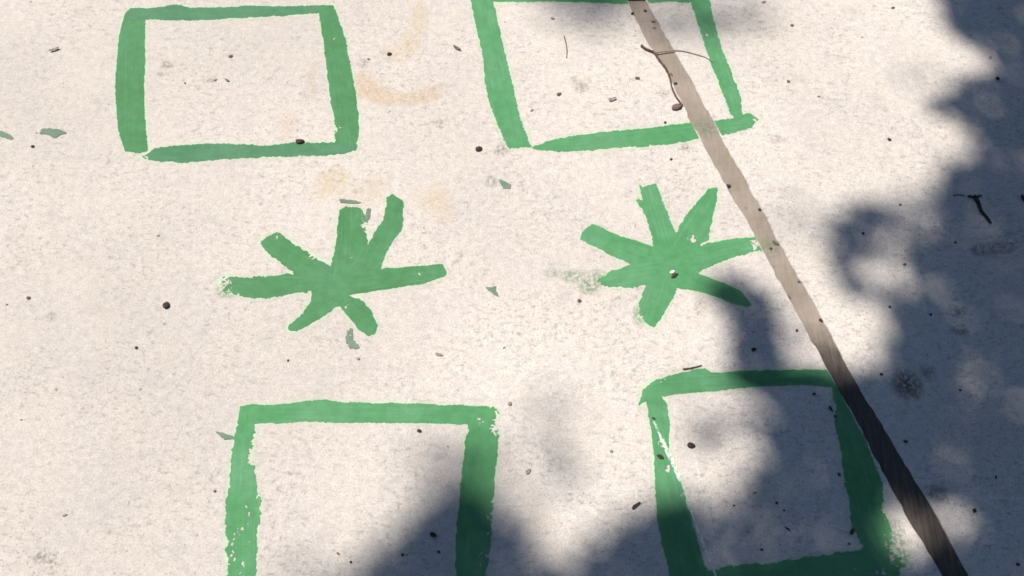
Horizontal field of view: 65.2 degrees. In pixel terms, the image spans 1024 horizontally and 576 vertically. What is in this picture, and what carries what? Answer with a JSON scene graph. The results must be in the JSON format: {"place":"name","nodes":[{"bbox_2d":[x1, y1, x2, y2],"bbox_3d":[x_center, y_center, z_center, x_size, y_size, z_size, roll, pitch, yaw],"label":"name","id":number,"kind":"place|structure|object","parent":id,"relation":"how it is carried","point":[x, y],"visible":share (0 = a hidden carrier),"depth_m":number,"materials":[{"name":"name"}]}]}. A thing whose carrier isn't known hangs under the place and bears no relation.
{"place":"outdoors","nodes":[
{"label":"outdoors","id":0,"kind":"place"},
{"bbox_2d":[0,0,941,575],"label":"pavement","id":1,"kind":"structure","parent":0,"point":[114,446],"depth_m":1.50,"materials":[{"name":"concrete"}]},
{"bbox_2d":[0,131,12,138],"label":"paint dab","id":2,"kind":"object","parent":1,"relation":"on","point":[5,135],"visible":1,"depth_m":1.67,"materials":[{"name":"green paint"}]},
{"bbox_2d":[35,128,65,137],"bbox_3d":[-0.966,-0.327,1.677,0.064,0.001,0.023,15,67,7],"label":"paint dab","id":3,"kind":"object","parent":1,"relation":"on","point":[53,133],"visible":1,"depth_m":1.68,"materials":[{"name":"green paint"}]},
{"bbox_2d":[163,302,169,307],"bbox_3d":[-0.655,0.032,1.515,0.012,0.006,0.014,0,66,0],"label":"seed","id":4,"kind":"object","parent":1,"relation":"on","point":[166,304],"visible":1,"depth_m":1.51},
{"bbox_2d":[215,431,233,439],"bbox_3d":[-0.509,0.262,1.415,0.038,0.001,0.011,16,67,7],"label":"paint dab","id":5,"kind":"object","parent":1,"relation":"on","point":[224,436],"visible":1,"depth_m":1.42,"materials":[{"name":"green paint"}]},
{"bbox_2d":[114,4,359,162],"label":"painted square","id":6,"kind":"structure","parent":1,"relation":"on","point":[129,95],"depth_m":1.72,"materials":[{"name":"green paint"}]},
{"bbox_2d":[295,139,303,143],"bbox_3d":[-0.441,-0.305,1.665,0.019,0.006,0.011,0,66,0],"label":"seed","id":7,"kind":"object","parent":6,"relation":"on","point":[298,141],"visible":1,"depth_m":1.66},
{"bbox_2d":[217,194,446,335],"bbox_3d":[-0.350,-0.019,1.540,0.416,0.001,0.313,-28,69,-12],"label":"painted asterisk","id":8,"kind":"object","parent":1,"relation":"on","point":[342,279],"visible":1,"depth_m":1.54,"materials":[{"name":"green paint"}]},
{"bbox_2d":[339,199,363,203],"bbox_3d":[-0.323,-0.174,1.609,0.052,0.001,0.011,0,66,0],"label":"paint dab","id":9,"kind":"object","parent":1,"relation":"on","point":[348,201],"visible":1,"depth_m":1.61,"materials":[{"name":"green paint"}]},
{"bbox_2d":[345,328,358,348],"bbox_3d":[-0.300,0.096,1.489,0.020,0.001,0.044,-23,68,-10],"label":"paint dab","id":10,"kind":"object","parent":1,"relation":"on","point":[350,342],"visible":1,"depth_m":1.49,"materials":[{"name":"green paint"}]},
{"bbox_2d":[225,399,499,575],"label":"painted square","id":11,"kind":"structure","parent":1,"relation":"on","point":[479,467],"depth_m":1.40,"materials":[{"name":"green paint"}]},
{"bbox_2d":[365,208,370,222],"bbox_3d":[-0.288,-0.145,1.596,0.011,0.001,0.033,0,66,0],"label":"paint dab","id":12,"kind":"object","parent":1,"relation":"on","point":[368,210],"visible":1,"depth_m":1.60,"materials":[{"name":"green paint"}]},
{"bbox_2d":[486,286,498,296],"bbox_3d":[-0.038,0.007,1.528,0.020,0.001,0.026,-14,67,-6],"label":"paint dab","id":13,"kind":"object","parent":1,"relation":"on","point":[492,290],"visible":1,"depth_m":1.53,"materials":[{"name":"green paint"}]},
{"bbox_2d":[499,179,510,188],"bbox_3d":[-0.015,-0.209,1.625,0.030,0.001,0.017,26,68,11],"label":"paint dab","id":14,"kind":"object","parent":1,"relation":"on","point":[505,184],"visible":1,"depth_m":1.62,"materials":[{"name":"green paint"}]},
{"bbox_2d":[470,0,758,151],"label":"painted square","id":15,"kind":"structure","parent":1,"relation":"on","point":[500,89],"depth_m":1.71,"materials":[{"name":"green paint"}]},
{"bbox_2d":[580,183,761,326],"bbox_3d":[0.315,-0.059,1.558,0.353,0.001,0.396,38,71,15],"label":"painted asterisk","id":16,"kind":"object","parent":1,"relation":"on","point":[650,267],"visible":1,"depth_m":1.56,"materials":[{"name":"green paint"}]},
{"bbox_2d":[670,270,677,277],"bbox_3d":[0.310,-0.027,1.542,0.016,0.003,0.016,-41,72,-16],"label":"paint chip","id":17,"kind":"object","parent":16,"relation":"on","point":[674,275],"visible":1,"depth_m":1.54,"materials":[{"name":"white paint"}]},
{"bbox_2d":[672,103,681,109],"bbox_3d":[0.351,-0.386,1.700,0.024,0.007,0.016,0,66,0],"label":"seed","id":18,"kind":"object","parent":1,"relation":"on","point":[677,106],"visible":1,"depth_m":1.70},
{"bbox_2d":[687,442,694,447],"bbox_3d":[0.315,0.276,1.407,0.015,0.005,0.010,0,66,0],"label":"seed","id":19,"kind":"object","parent":1,"relation":"on","point":[690,445],"visible":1,"depth_m":1.41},
{"bbox_2d":[683,365,701,369],"bbox_3d":[0.331,0.145,1.466,0.036,0.003,0.010,0,66,0],"label":"twig","id":20,"kind":"object","parent":1,"relation":"on","point":[691,367],"visible":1,"depth_m":1.46,"materials":[{"name":"wood"}]},
{"bbox_2d":[697,458,709,517],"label":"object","id":21,"kind":"object","parent":1,"relation":"on","point":[700,488],"visible":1,"depth_m":1.38,"materials":[{"name":"white"}]},
{"bbox_2d":[638,368,908,575],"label":"painted square","id":22,"kind":"structure","parent":1,"relation":"on","point":[863,487],"depth_m":1.37,"materials":[{"name":"green paint"}]},
{"bbox_2d":[653,421,716,575],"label":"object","id":23,"kind":"object","parent":22,"relation":"on","point":[678,474],"visible":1,"depth_m":1.39,"materials":[{"name":"white"}]},
{"bbox_2d":[628,0,967,575],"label":"joint strip","id":24,"kind":"object","parent":1,"relation":"on","point":[922,518],"visible":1,"depth_m":1.51,"materials":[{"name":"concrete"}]},
{"bbox_2d":[641,44,712,104],"bbox_3d":[0.377,-0.486,1.746,0.124,0.006,0.179,-24,68,-10],"label":"forked twig","id":25,"kind":"object","parent":24,"relation":"on","point":[659,60],"visible":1,"depth_m":1.75,"materials":[{"name":"brown wood"}]},
{"bbox_2d":[645,0,1023,575],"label":"pavement","id":26,"kind":"structure","parent":0,"point":[831,173],"depth_m":1.61,"materials":[{"name":"concrete"}]},
{"bbox_2d":[967,195,991,223],"bbox_3d":[0.935,-0.157,1.598,0.028,0.009,0.068,-4,66,-2],"label":"hooked twig","id":27,"kind":"object","parent":26,"relation":"on","point":[976,200],"visible":1,"depth_m":1.60,"materials":[{"name":"brown wood"}]}
]}

